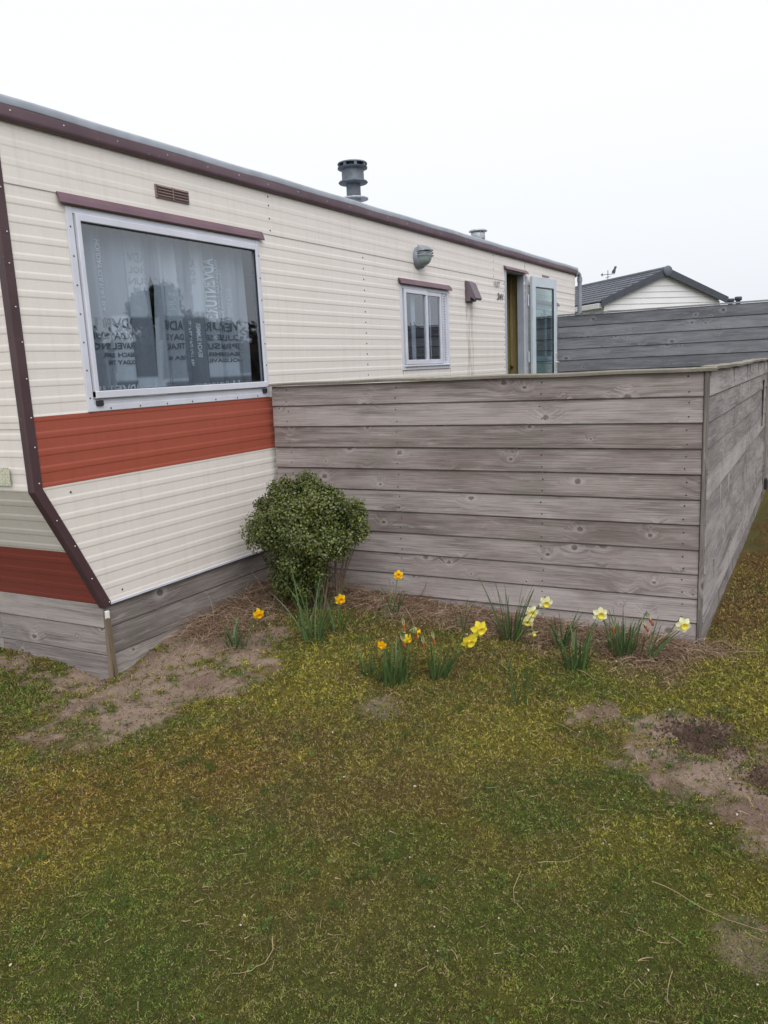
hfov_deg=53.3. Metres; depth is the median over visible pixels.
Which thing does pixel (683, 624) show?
daffodil plant
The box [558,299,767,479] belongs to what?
tall fence
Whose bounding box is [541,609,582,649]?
daffodil plant
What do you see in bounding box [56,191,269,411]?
window
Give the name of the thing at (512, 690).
daffodil plant
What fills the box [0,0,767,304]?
sky
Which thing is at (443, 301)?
window
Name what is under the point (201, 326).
curtain
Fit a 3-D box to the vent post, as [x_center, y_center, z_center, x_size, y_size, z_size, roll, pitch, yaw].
[8.305,-3.619,18.048,0.164,2.830,0.164,4,12,30]
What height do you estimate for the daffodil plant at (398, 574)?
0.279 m
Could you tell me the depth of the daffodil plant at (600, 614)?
4.00 m
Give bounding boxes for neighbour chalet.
[575,265,728,314]
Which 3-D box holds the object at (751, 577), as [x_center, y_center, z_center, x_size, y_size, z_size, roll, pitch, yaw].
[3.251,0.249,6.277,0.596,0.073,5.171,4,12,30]
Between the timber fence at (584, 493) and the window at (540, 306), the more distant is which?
the window at (540, 306)
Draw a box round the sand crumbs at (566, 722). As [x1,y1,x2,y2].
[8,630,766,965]
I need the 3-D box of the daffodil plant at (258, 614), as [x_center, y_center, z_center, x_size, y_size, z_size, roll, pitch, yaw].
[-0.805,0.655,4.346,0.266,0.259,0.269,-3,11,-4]
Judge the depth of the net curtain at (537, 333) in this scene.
9.76 m
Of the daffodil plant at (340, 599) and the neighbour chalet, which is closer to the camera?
the daffodil plant at (340, 599)
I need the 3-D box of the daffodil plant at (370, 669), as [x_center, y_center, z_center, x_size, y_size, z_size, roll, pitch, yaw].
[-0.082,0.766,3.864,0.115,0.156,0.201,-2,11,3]
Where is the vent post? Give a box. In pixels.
[734,296,741,303]
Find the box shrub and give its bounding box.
[239,469,371,609]
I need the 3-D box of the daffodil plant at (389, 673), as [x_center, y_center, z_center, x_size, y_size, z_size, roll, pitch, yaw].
[0.027,0.689,3.779,0.331,0.358,0.332,4,12,30]
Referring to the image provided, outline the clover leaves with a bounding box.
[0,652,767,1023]
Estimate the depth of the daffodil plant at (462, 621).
4.38 m
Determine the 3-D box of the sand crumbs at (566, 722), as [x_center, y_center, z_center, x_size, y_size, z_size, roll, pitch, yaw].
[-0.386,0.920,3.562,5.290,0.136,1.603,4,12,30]
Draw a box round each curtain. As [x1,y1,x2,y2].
[81,223,159,398]
[147,234,251,394]
[409,294,431,359]
[536,309,545,359]
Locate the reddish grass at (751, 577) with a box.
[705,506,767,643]
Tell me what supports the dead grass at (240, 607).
on the ground at (210, 678)
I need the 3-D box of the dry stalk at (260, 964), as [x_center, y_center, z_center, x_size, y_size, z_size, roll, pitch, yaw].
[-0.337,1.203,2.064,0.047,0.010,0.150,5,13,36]
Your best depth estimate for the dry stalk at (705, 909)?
2.18 m
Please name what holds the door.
in the static caravan
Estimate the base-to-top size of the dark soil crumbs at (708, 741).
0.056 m
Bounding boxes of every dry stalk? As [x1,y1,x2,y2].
[233,937,272,973]
[652,881,766,931]
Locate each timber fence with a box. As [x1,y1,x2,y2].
[269,366,717,644]
[696,358,767,644]
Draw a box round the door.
[530,276,559,373]
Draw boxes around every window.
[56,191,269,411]
[398,277,451,369]
[536,299,559,363]
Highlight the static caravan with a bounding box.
[0,94,581,678]
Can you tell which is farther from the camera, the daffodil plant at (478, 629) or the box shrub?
the box shrub
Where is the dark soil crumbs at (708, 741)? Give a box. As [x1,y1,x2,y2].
[619,704,767,810]
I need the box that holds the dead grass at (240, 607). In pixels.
[118,564,761,692]
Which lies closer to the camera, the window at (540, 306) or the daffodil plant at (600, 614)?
the daffodil plant at (600, 614)
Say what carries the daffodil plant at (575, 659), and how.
on the ground at (210, 678)
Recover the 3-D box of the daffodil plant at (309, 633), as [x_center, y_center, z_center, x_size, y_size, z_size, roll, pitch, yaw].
[-0.431,0.532,4.301,0.481,0.447,0.921,4,12,30]
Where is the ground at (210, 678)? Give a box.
[0,480,767,1023]
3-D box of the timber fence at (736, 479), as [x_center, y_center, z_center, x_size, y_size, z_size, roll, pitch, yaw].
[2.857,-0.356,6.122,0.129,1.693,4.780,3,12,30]
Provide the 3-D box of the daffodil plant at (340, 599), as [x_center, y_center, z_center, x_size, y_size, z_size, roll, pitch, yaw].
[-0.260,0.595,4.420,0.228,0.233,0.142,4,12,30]
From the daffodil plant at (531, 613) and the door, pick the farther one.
the door
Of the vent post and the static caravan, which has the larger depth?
the vent post
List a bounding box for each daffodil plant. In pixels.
[218,607,263,649]
[227,567,346,644]
[319,594,353,633]
[357,648,374,676]
[358,615,420,687]
[378,570,405,614]
[421,621,486,681]
[452,597,475,630]
[479,578,552,642]
[504,660,540,705]
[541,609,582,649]
[550,617,622,672]
[593,607,661,659]
[639,616,690,659]
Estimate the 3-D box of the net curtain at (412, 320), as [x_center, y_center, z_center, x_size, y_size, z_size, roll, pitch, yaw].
[0.344,-1.700,7.099,0.016,0.700,0.390,4,12,30]

